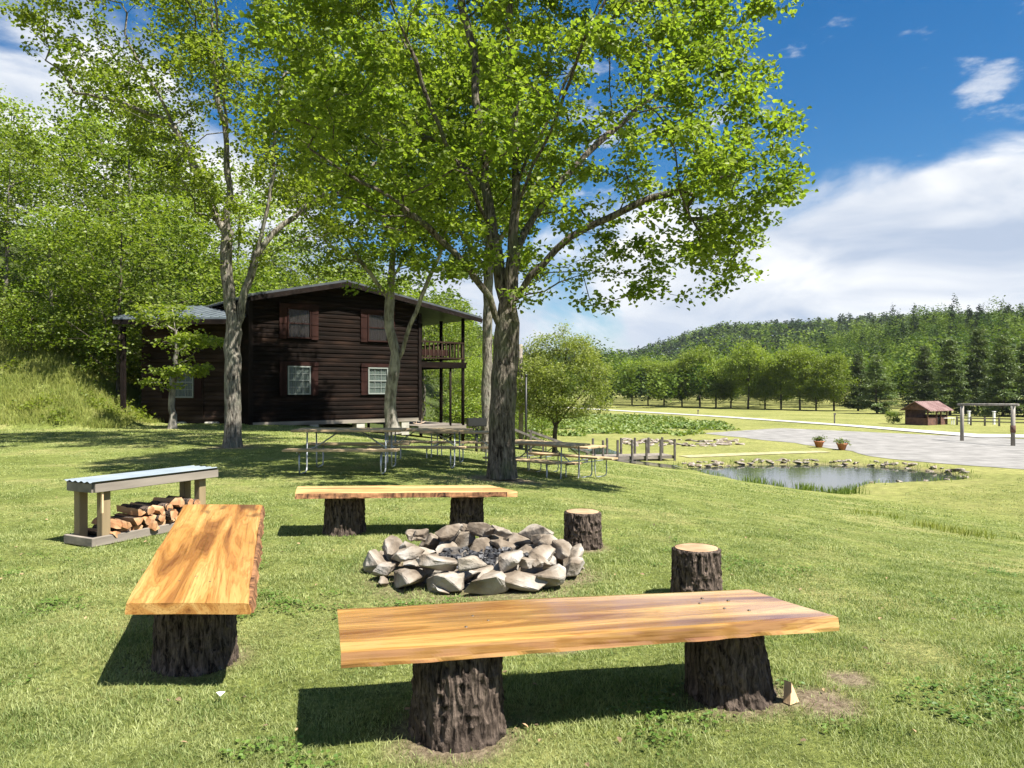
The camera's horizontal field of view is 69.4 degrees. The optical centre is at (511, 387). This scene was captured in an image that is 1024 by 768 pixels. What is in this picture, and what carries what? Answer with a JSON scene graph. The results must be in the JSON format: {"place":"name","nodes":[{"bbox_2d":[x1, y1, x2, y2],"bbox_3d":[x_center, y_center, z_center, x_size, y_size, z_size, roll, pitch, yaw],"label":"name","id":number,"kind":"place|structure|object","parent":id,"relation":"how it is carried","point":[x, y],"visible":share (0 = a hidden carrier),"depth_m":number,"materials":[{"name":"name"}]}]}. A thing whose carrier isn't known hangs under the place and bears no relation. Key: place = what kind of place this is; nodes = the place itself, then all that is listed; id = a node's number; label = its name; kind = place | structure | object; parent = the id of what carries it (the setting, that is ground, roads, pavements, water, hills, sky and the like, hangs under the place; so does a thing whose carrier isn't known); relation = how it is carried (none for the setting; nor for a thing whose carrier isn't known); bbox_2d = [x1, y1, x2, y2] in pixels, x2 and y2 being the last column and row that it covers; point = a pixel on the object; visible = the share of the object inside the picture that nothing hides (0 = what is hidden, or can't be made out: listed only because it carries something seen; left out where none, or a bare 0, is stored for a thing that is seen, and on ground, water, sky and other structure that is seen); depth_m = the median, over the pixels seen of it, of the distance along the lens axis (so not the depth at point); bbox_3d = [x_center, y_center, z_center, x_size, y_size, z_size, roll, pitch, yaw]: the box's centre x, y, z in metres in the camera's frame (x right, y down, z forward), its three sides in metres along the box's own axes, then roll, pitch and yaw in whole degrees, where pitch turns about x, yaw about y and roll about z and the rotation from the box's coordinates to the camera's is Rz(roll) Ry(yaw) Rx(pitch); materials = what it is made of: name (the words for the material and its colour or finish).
{"place":"outdoors","nodes":[
{"label":"outdoors","id":0,"kind":"place"},
{"bbox_2d":[0,224,1023,767],"bbox_3d":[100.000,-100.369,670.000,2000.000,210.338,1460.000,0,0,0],"label":"ground","id":1,"kind":"structure","parent":0,"point":[892,494],"depth_m":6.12,"materials":[{"name":"green plant"}]},
{"bbox_2d":[0,272,43,334],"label":"understorey shrub","id":2,"kind":"object","parent":1,"relation":"on","point":[7,296],"visible":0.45,"depth_m":31.96,"materials":[{"name":"green plant"}]},
{"bbox_2d":[0,83,69,219],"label":"woodland tree","id":3,"kind":"object","parent":1,"relation":"on","point":[4,106],"visible":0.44,"depth_m":40.11,"materials":[{"name":"green plant"}]},
{"bbox_2d":[0,292,79,353],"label":"understorey shrub","id":4,"kind":"object","parent":1,"relation":"on","point":[12,334],"visible":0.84,"depth_m":30.90,"materials":[{"name":"green plant"}]},
{"bbox_2d":[0,123,84,299],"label":"woodland tree","id":5,"kind":"object","parent":1,"relation":"on","point":[6,223],"visible":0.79,"depth_m":34.96,"materials":[{"name":"green plant"}]},
{"bbox_2d":[0,202,112,335],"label":"woodland tree","id":6,"kind":"object","parent":1,"relation":"on","point":[43,286],"visible":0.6,"depth_m":32.52,"materials":[{"name":"green plant"}]},
{"bbox_2d":[0,232,115,315],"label":"understorey shrub","id":7,"kind":"object","parent":1,"relation":"on","point":[21,257],"visible":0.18,"depth_m":36.13,"materials":[{"name":"green plant"}]},
{"bbox_2d":[0,299,164,428],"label":"bank meadow","id":8,"kind":"structure","parent":1,"relation":"on","point":[106,421],"depth_m":29.65,"materials":[{"name":"green plant"}]},
{"bbox_2d":[36,302,138,371],"bbox_3d":[-18.303,-2.093,32.341,3.875,3.353,3.910,0,0,8],"label":"understorey shrub","id":9,"kind":"object","parent":1,"relation":"on","point":[73,333],"visible":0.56,"depth_m":31.88,"materials":[{"name":"green plant"}]},
{"bbox_2d":[15,191,194,396],"bbox_3d":[-16.976,-3.732,31.228,6.645,8.939,6.576,0,0,-21],"label":"woodland tree","id":10,"kind":"object","parent":1,"relation":"on","point":[86,254],"visible":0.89,"depth_m":30.54,"materials":[{"name":"green plant"}]},
{"bbox_2d":[15,40,194,263],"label":"woodland tree","id":11,"kind":"object","parent":1,"relation":"on","point":[58,118],"visible":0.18,"depth_m":53.31,"materials":[{"name":"green plant"}]},
{"bbox_2d":[29,96,193,314],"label":"woodland tree","id":12,"kind":"object","parent":1,"relation":"on","point":[87,160],"visible":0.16,"depth_m":44.83,"materials":[{"name":"green plant"}]},
{"bbox_2d":[58,278,174,361],"bbox_3d":[-19.090,-3.103,35.700,5.535,4.790,5.585,0,0,35],"label":"understorey shrub","id":13,"kind":"object","parent":1,"relation":"on","point":[86,324],"visible":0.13,"depth_m":34.85,"materials":[{"name":"green plant"}]},
{"bbox_2d":[40,94,234,353],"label":"woodland tree","id":14,"kind":"object","parent":1,"relation":"on","point":[120,162],"visible":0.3,"depth_m":40.90,"materials":[{"name":"green plant"}]},
{"bbox_2d":[63,465,219,546],"bbox_3d":[-3.784,1.189,7.687,0.470,0.616,1.481,0,0,28],"label":"firewood rack","id":15,"kind":"object","parent":1,"relation":"on","point":[102,486],"visible":0.84,"depth_m":7.21,"materials":[{"name":"wood"}]},
{"bbox_2d":[78,191,247,342],"bbox_3d":[-17.451,-4.636,36.818,7.720,10.466,8.321,0,0,-35],"label":"woodland tree","id":16,"kind":"object","parent":1,"relation":"on","point":[194,230],"visible":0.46,"depth_m":35.56,"materials":[{"name":"green plant"}]},
{"bbox_2d":[125,301,223,428],"bbox_3d":[-12.085,-0.774,26.947,3.894,4.782,3.013,0,0,0],"label":"dogwood sapling","id":17,"kind":"object","parent":1,"relation":"on","point":[194,340],"visible":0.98,"depth_m":26.85,"materials":[{"name":"green plant"}]},
{"bbox_2d":[125,504,264,676],"bbox_3d":[-2.083,1.283,5.133,0.701,0.475,3.424,0,0,-18],"label":"log bench","id":18,"kind":"object","parent":1,"relation":"on","point":[194,592],"visible":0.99,"depth_m":4.00,"materials":[{"name":"brown wood"}]},
{"bbox_2d":[0,0,436,447],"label":"ash tree","id":19,"kind":"object","parent":1,"relation":"on","point":[200,47],"visible":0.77,"depth_m":18.66,"materials":[{"name":"green plant"}]},
{"bbox_2d":[140,162,311,304],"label":"woodland tree","id":20,"kind":"object","parent":1,"relation":"on","point":[259,212],"visible":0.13,"depth_m":49.00,"materials":[{"name":"green plant"}]},
{"bbox_2d":[182,252,287,305],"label":"woodland tree","id":21,"kind":"object","parent":1,"relation":"on","point":[243,271],"visible":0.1,"depth_m":41.96,"materials":[{"name":"green plant"}]},
{"bbox_2d":[162,159,313,304],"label":"woodland tree","id":22,"kind":"object","parent":1,"relation":"on","point":[241,193],"visible":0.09,"depth_m":60.33,"materials":[{"name":"green plant"}]},
{"bbox_2d":[245,235,344,290],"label":"woodland tree","id":23,"kind":"object","parent":1,"relation":"on","point":[283,266],"visible":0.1,"depth_m":56.32,"materials":[{"name":"green plant"}]},
{"bbox_2d":[112,280,482,440],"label":"log house","id":24,"kind":"structure","parent":1,"relation":"on","point":[315,355],"depth_m":31.60,"materials":[{"name":"brown wood"}]},
{"bbox_2d":[170,367,193,397],"bbox_3d":[-13.853,-0.245,31.050,1.005,1.305,0.100,0,0,2],"label":"window","id":25,"kind":"structure","parent":24,"relation":"in","point":[188,392],"depth_m":31.06,"materials":[{"name":"grey glass"}]},
{"bbox_2d":[287,366,310,394],"bbox_3d":[-8.974,-0.325,31.200,1.005,1.205,0.100,0,0,-39],"label":"window","id":26,"kind":"structure","parent":24,"relation":"in","point":[298,377],"depth_m":31.21,"materials":[{"name":"grey glass"}]},
{"bbox_2d":[287,308,310,338],"bbox_3d":[-8.973,-2.720,31.202,1.035,1.255,0.100,0,0,-39],"label":"window","id":27,"kind":"structure","parent":24,"relation":"in","point":[298,320],"depth_m":31.21,"materials":[{"name":"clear glass"}]},
{"bbox_2d":[367,313,387,341],"bbox_3d":[-6.080,-2.720,33.553,1.035,1.255,0.100,0,0,-39],"label":"window","id":28,"kind":"structure","parent":24,"relation":"in","point":[377,333],"depth_m":33.49,"materials":[{"name":"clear glass"}]},
{"bbox_2d":[368,367,387,393],"bbox_3d":[-6.079,-0.325,33.555,1.005,1.205,0.100,0,0,-39],"label":"window","id":29,"kind":"structure","parent":24,"relation":"in","point":[377,377],"depth_m":33.54,"materials":[{"name":"grey glass"}]},
{"bbox_2d":[266,253,370,288],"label":"woodland tree","id":30,"kind":"object","parent":1,"relation":"on","point":[304,281],"visible":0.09,"depth_m":49.59,"materials":[{"name":"green plant"}]},
{"bbox_2d":[282,428,410,474],"bbox_3d":[-2.947,1.121,13.500,1.973,0.757,1.748,0,0,0],"label":"picnic table","id":31,"kind":"object","parent":1,"relation":"on","point":[385,449],"visible":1,"depth_m":13.16,"materials":[{"name":"wood"}]},
{"bbox_2d":[310,249,386,286],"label":"woodland tree","id":32,"kind":"object","parent":1,"relation":"on","point":[355,267],"visible":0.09,"depth_m":73.81,"materials":[{"name":"green plant"}]},
{"bbox_2d":[363,549,389,573],"bbox_3d":[-1.093,1.422,6.059,0.288,0.206,0.249,0,0,34],"label":"fire ring rock","id":33,"kind":"object","parent":1,"relation":"on","point":[374,558],"visible":0.57,"depth_m":5.98,"materials":[{"name":"grey stone"}]},
{"bbox_2d":[372,562,398,576],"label":"fire ring rock","id":34,"kind":"object","parent":1,"relation":"on","point":[385,569],"visible":0.98,"depth_m":5.72,"materials":[{"name":"grey stone"}]},
{"bbox_2d":[391,545,424,561],"bbox_3d":[-0.824,1.304,5.792,0.286,0.111,0.200,-20,-23,21],"label":"fire ring rock","id":35,"kind":"object","parent":34,"relation":"on","point":[409,553],"visible":0.98,"depth_m":5.73,"materials":[{"name":"grey stone"}]},
{"bbox_2d":[251,0,522,435],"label":"maple tree","id":36,"kind":"object","parent":1,"relation":"on","point":[390,412],"visible":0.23,"depth_m":24.88,"materials":[{"name":"green plant"}]},
{"bbox_2d":[295,485,516,536],"bbox_3d":[-1.119,1.283,7.711,2.323,0.475,0.612,0,0,-3],"label":"log bench","id":37,"kind":"object","parent":1,"relation":"on","point":[344,512],"visible":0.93,"depth_m":7.55,"materials":[{"name":"brown wood"}]},
{"bbox_2d":[394,568,427,587],"bbox_3d":[-0.779,1.431,5.574,0.214,0.157,0.363,-22,8,-37],"label":"fire ring rock","id":38,"kind":"object","parent":1,"relation":"on","point":[404,577],"visible":0.98,"depth_m":5.49,"materials":[{"name":"grey stone"}]},
{"bbox_2d":[367,428,475,467],"bbox_3d":[-1.847,1.240,15.600,1.973,0.757,1.748,0,0,5],"label":"picnic table","id":39,"kind":"object","parent":1,"relation":"on","point":[453,430],"visible":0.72,"depth_m":15.33,"materials":[{"name":"grey wood"}]},
{"bbox_2d":[408,292,476,420],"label":"woodland tree","id":40,"kind":"object","parent":1,"relation":"on","point":[433,334],"visible":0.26,"depth_m":53.66,"materials":[{"name":"green plant"}]},
{"bbox_2d":[426,571,464,592],"bbox_3d":[-0.489,1.437,5.449,0.308,0.147,0.202,-11,-23,15],"label":"fire ring rock","id":41,"kind":"object","parent":1,"relation":"on","point":[451,581],"visible":0.97,"depth_m":5.39,"materials":[{"name":"grey stone"}]},
{"bbox_2d":[419,554,457,571],"bbox_3d":[-0.552,1.304,5.548,0.296,0.130,0.201,0,0,-3],"label":"fire ring rock","id":42,"kind":"object","parent":41,"relation":"on","point":[440,563],"visible":1,"depth_m":5.48,"materials":[{"name":"grey stone"}]},
{"bbox_2d":[457,555,486,570],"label":"fire ring rock","id":43,"kind":"object","parent":41,"relation":"on","point":[472,562],"visible":1,"depth_m":5.43,"materials":[{"name":"grey stone"}]},
{"bbox_2d":[422,287,480,402],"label":"woodland tree","id":44,"kind":"object","parent":1,"relation":"on","point":[460,304],"visible":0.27,"depth_m":74.83,"materials":[{"name":"green plant"}]},
{"bbox_2d":[422,384,481,437],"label":"understorey shrub","id":45,"kind":"object","parent":1,"relation":"on","point":[454,398],"visible":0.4,"depth_m":43.98,"materials":[{"name":"green plant"}]},
{"bbox_2d":[424,352,479,436],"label":"woodland tree","id":46,"kind":"object","parent":1,"relation":"on","point":[446,378],"visible":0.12,"depth_m":49.72,"materials":[{"name":"green plant"}]},
{"bbox_2d":[405,550,501,588],"bbox_3d":[-0.280,1.485,6.160,1.240,0.070,1.240,0,0,0],"label":"ash bed","id":47,"kind":"object","parent":1,"relation":"on","point":[466,584],"visible":0.02,"depth_m":5.70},
{"bbox_2d":[438,546,528,568],"bbox_3d":[-0.247,1.426,6.166,0.864,0.075,0.847,0,0,0],"label":"charcoal","id":48,"kind":"object","parent":47,"relation":"on","point":[490,555],"visible":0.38,"depth_m":6.30,"materials":[{"name":"black"}]},
{"bbox_2d":[420,430,488,464],"bbox_3d":[-1.197,1.430,18.000,1.973,0.757,1.748,0,0,7],"label":"picnic table","id":49,"kind":"object","parent":1,"relation":"on","point":[472,432],"visible":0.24,"depth_m":17.68,"materials":[{"name":"grey wood"}]},
{"bbox_2d":[443,392,481,441],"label":"understorey shrub","id":50,"kind":"object","parent":1,"relation":"on","point":[468,411],"visible":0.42,"depth_m":42.25,"materials":[{"name":"green plant"}]},
{"bbox_2d":[316,263,620,400],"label":"valley forest","id":51,"kind":"object","parent":1,"relation":"on","point":[446,294],"visible":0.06,"depth_m":129.56,"materials":[{"name":"green plant"}]},
{"bbox_2d":[445,357,492,417],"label":"woodland tree","id":52,"kind":"object","parent":1,"relation":"on","point":[474,371],"visible":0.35,"depth_m":46.63,"materials":[{"name":"green plant"}]},
{"bbox_2d":[444,324,493,428],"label":"woodland tree","id":53,"kind":"object","parent":1,"relation":"on","point":[475,339],"visible":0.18,"depth_m":67.71,"materials":[{"name":"green plant"}]},
{"bbox_2d":[381,18,587,451],"bbox_3d":[-1.015,-5.158,25.429,7.689,14.719,7.232,0,0,0],"label":"poplar tree","id":54,"kind":"object","parent":1,"relation":"on","point":[486,348],"visible":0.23,"depth_m":24.59,"materials":[{"name":"green plant"}]},
{"bbox_2d":[464,569,508,594],"bbox_3d":[-0.162,1.425,5.412,0.221,0.168,0.370,0,0,43],"label":"fire ring rock","id":55,"kind":"object","parent":1,"relation":"on","point":[492,582],"visible":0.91,"depth_m":5.34,"materials":[{"name":"grey stone"}]},
{"bbox_2d":[498,550,522,572],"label":"fire ring rock","id":56,"kind":"object","parent":55,"relation":"on","point":[507,561],"visible":0.92,"depth_m":5.50,"materials":[{"name":"grey stone"}]},
{"bbox_2d":[0,516,1023,767],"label":"clover patches","id":57,"kind":"object","parent":1,"relation":"on","point":[692,718],"visible":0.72,"depth_m":3.62,"materials":[{"name":"green plant"}]},
{"bbox_2d":[0,491,1023,766],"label":"dead leaves","id":58,"kind":"object","parent":1,"relation":"on","point":[506,671],"visible":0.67,"depth_m":3.65,"materials":[{"name":"brown plant"}]},
{"bbox_2d":[230,0,818,479],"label":"maple tree","id":59,"kind":"object","parent":1,"relation":"on","point":[326,118],"visible":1,"depth_m":12.15,"materials":[{"name":"green plant"}]},
{"bbox_2d":[504,570,548,591],"bbox_3d":[0.078,1.428,5.471,0.411,0.130,0.206,2,5,-18],"label":"fire ring rock","id":60,"kind":"object","parent":1,"relation":"on","point":[520,580],"visible":0.74,"depth_m":5.42,"materials":[{"name":"grey stone"}]},
{"bbox_2d":[515,410,553,446],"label":"understorey shrub","id":61,"kind":"object","parent":1,"relation":"on","point":[540,423],"visible":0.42,"depth_m":45.60,"materials":[{"name":"green plant"}]},
{"bbox_2d":[483,439,603,478],"bbox_3d":[0.682,1.545,15.898,1.973,0.757,1.748,0,0,40],"label":"picnic table","id":62,"kind":"object","parent":1,"relation":"on","point":[553,444],"visible":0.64,"depth_m":15.69,"materials":[{"name":"grey wood"}]},
{"bbox_2d":[533,564,565,587],"bbox_3d":[0.276,1.434,5.588,0.289,0.146,0.377,-15,-6,15],"label":"fire ring rock","id":63,"kind":"object","parent":1,"relation":"on","point":[554,575],"visible":0.9,"depth_m":5.47,"materials":[{"name":"grey stone"}]},
{"bbox_2d":[516,444,617,477],"bbox_3d":[1.153,1.678,17.098,1.973,0.757,1.748,0,0,40],"label":"picnic table","id":64,"kind":"object","parent":1,"relation":"on","point":[590,447],"visible":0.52,"depth_m":16.88,"materials":[{"name":"grey wood"}]},
{"bbox_2d":[515,319,619,452],"bbox_3d":[2.611,-0.011,38.024,6.213,6.978,5.890,0,0,-40],"label":"round tree","id":65,"kind":"object","parent":1,"relation":"on","point":[557,402],"visible":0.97,"depth_m":37.30,"materials":[{"name":"green plant"}]},
{"bbox_2d":[563,508,602,550],"bbox_3d":[0.681,1.351,7.118,0.391,0.338,0.399,0,0,0],"label":"tree stump","id":66,"kind":"object","parent":1,"relation":"on","point":[583,526],"visible":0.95,"depth_m":6.98,"materials":[{"name":"brown wood"}]},
{"bbox_2d":[337,589,838,753],"bbox_3d":[0.337,1.286,3.462,2.274,0.469,0.627,0,0,-11],"label":"log bench","id":67,"kind":"object","parent":1,"relation":"on","point":[453,653],"visible":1,"depth_m":3.30,"materials":[{"name":"brown wood"}]},
{"bbox_2d":[523,412,740,436],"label":"marsh plants","id":68,"kind":"object","parent":1,"relation":"on","point":[624,423],"visible":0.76,"depth_m":75.09,"materials":[{"name":"green plant"}]},
{"bbox_2d":[591,437,675,460],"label":"footbridge","id":69,"kind":"object","parent":1,"relation":"on","point":[647,455],"visible":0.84,"depth_m":41.63,"materials":[{"name":"grey wood"}]},
{"bbox_2d":[626,355,666,405],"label":"tree","id":70,"kind":"object","parent":1,"relation":"on","point":[647,366],"visible":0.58,"depth_m":167.26,"materials":[{"name":"green plant"}]},
{"bbox_2d":[660,357,695,406],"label":"tree","id":71,"kind":"object","parent":1,"relation":"on","point":[667,366],"visible":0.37,"depth_m":163.94,"materials":[{"name":"green plant"}]},
{"bbox_2d":[673,343,719,406],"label":"tree","id":72,"kind":"object","parent":1,"relation":"on","point":[686,364],"visible":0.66,"depth_m":158.65,"materials":[{"name":"green plant"}]},
{"bbox_2d":[670,543,722,592],"bbox_3d":[1.327,1.331,5.319,0.384,0.378,0.376,0,0,0],"label":"tree stump","id":73,"kind":"object","parent":1,"relation":"on","point":[695,567],"visible":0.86,"depth_m":5.19,"materials":[{"name":"brown wood"}]},
{"bbox_2d":[691,359,737,407],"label":"tree","id":74,"kind":"object","parent":1,"relation":"on","point":[714,396],"visible":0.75,"depth_m":150.11,"materials":[{"name":"green plant"}]},
{"bbox_2d":[712,355,752,407],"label":"tree","id":75,"kind":"object","parent":1,"relation":"on","point":[731,399],"visible":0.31,"depth_m":150.77,"materials":[{"name":"green plant"}]},
{"bbox_2d":[465,308,1019,387],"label":"forest","id":76,"kind":"object","parent":1,"relation":"on","point":[779,331],"visible":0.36,"depth_m":642.52,"materials":[{"name":"green plant"}]},
{"bbox_2d":[722,336,772,408],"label":"tree","id":77,"kind":"object","parent":1,"relation":"on","point":[747,359],"visible":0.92,"depth_m":143.46,"materials":[{"name":"green plant"}]},
{"bbox_2d":[743,366,783,408],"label":"tree","id":78,"kind":"object","parent":1,"relation":"on","point":[756,393],"visible":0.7,"depth_m":142.92,"materials":[{"name":"green plant"}]},
{"bbox_2d":[755,354,802,409],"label":"tree","id":79,"kind":"object","parent":1,"relation":"on","point":[771,364],"visible":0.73,"depth_m":139.43,"materials":[{"name":"green plant"}]},
{"bbox_2d":[773,339,823,409],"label":"tree","id":80,"kind":"object","parent":1,"relation":"on","point":[803,359],"visible":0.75,"depth_m":135.99,"materials":[{"name":"green plant"}]},
{"bbox_2d":[737,474,869,494],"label":"pond reeds","id":81,"kind":"object","parent":1,"relation":"on","point":[845,490],"visible":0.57,"depth_m":28.81,"materials":[{"name":"green plant"}]},
{"bbox_2d":[584,293,1023,403],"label":"hill forest","id":82,"kind":"object","parent":1,"relation":"on","point":[894,343],"visible":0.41,"depth_m":224.45,"materials":[{"name":"green plant"}]},
{"bbox_2d":[791,364,840,410],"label":"tree","id":83,"kind":"object","parent":1,"relation":"on","point":[808,393],"visible":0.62,"depth_m":134.29,"materials":[{"name":"green plant"}]},
{"bbox_2d":[667,458,984,486],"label":"bank grass","id":84,"kind":"structure","parent":1,"relation":"on","point":[725,461],"depth_m":36.48,"materials":[{"name":"green plant"}]},
{"bbox_2d":[810,351,862,410],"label":"tree","id":85,"kind":"object","parent":1,"relation":"on","point":[828,369],"visible":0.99,"depth_m":130.89,"materials":[{"name":"green plant"}]},
{"bbox_2d":[839,352,869,410],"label":"pine tree","id":86,"kind":"object","parent":1,"relation":"on","point":[857,368],"visible":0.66,"depth_m":131.62,"materials":[{"name":"green plant"}]},
{"bbox_2d":[705,428,1023,468],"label":"gravel lot","id":87,"kind":"structure","parent":1,"relation":"on","point":[987,452],"depth_m":52.51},
{"bbox_2d":[957,403,1019,445],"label":"swing frame","id":88,"kind":"object","parent":87,"relation":"on","point":[1012,426],"visible":0.81,"depth_m":54.39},
{"bbox_2d":[850,354,900,413],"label":"pine tree","id":89,"kind":"object","parent":1,"relation":"on","point":[874,375],"visible":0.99,"depth_m":117.59,"materials":[{"name":"green plant"}]},
{"bbox_2d":[901,344,937,406],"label":"pine tree","id":90,"kind":"object","parent":1,"relation":"on","point":[922,382],"visible":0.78,"depth_m":123.57,"materials":[{"name":"green plant"}]},
{"bbox_2d":[899,401,953,424],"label":"garden shed","id":91,"kind":"structure","parent":1,"relation":"on","point":[915,412],"depth_m":82.54,"materials":[{"name":"brown wood"}]},
{"bbox_2d":[839,508,1023,540],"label":"rough strip","id":92,"kind":"object","parent":1,"relation":"on","point":[948,528],"visible":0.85,"depth_m":14.29,"materials":[{"name":"green plant"}]},
{"bbox_2d":[926,338,982,415],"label":"pine tree","id":93,"kind":"object","parent":1,"relation":"on","point":[954,396],"visible":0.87,"depth_m":111.18,"materials":[{"name":"green plant"}]},
{"bbox_2d":[951,327,997,411],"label":"pine tree","id":94,"kind":"object","parent":1,"relation":"on","point":[977,368],"visible":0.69,"depth_m":117.25,"materials":[{"name":"green plant"}]},
{"bbox_2d":[969,335,1023,416],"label":"pine tree","id":95,"kind":"object","parent":1,"relation":"on","point":[1005,371],"visible":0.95,"depth_m":105.46,"materials":[{"name":"green plant"}]},
{"bbox_2d":[1000,337,1023,414],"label":"pine tree","id":96,"kind":"object","parent":1,"relation":"on","point":[1020,355],"visible":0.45,"depth_m":109.83,"materials":[{"name":"green plant"}]},
{"bbox_2d":[0,0,1023,357],"label":"sky","id":97,"kind":"structure","parent":0,"point":[916,154],"materials":[{"name":"blue"}]},
{"bbox_2d":[568,448,686,469],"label":"stream water","id":98,"kind":"structure","parent":0,"point":[610,451],"depth_m":40.51,"materials":[{"name":"grey liquid"}]},
{"bbox_2d":[679,450,827,456],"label":"path","id":99,"kind":"structure","parent":0,"point":[747,453],"depth_m":45.98,"materials":[{"name":"beige gravel"}]},
{"bbox_2d":[568,407,1023,437],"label":"road","id":100,"kind":"structure","parent":0,"point":[965,434],"depth_m":73.64,"materials":[{"name":"grey asphalt"}]},
{"bbox_2d":[686,464,961,491],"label":"pond water","id":101,"kind":"structure","parent":0,"point":[833,476],"depth_m":36.44,"materials":[{"name":"grey liquid"}]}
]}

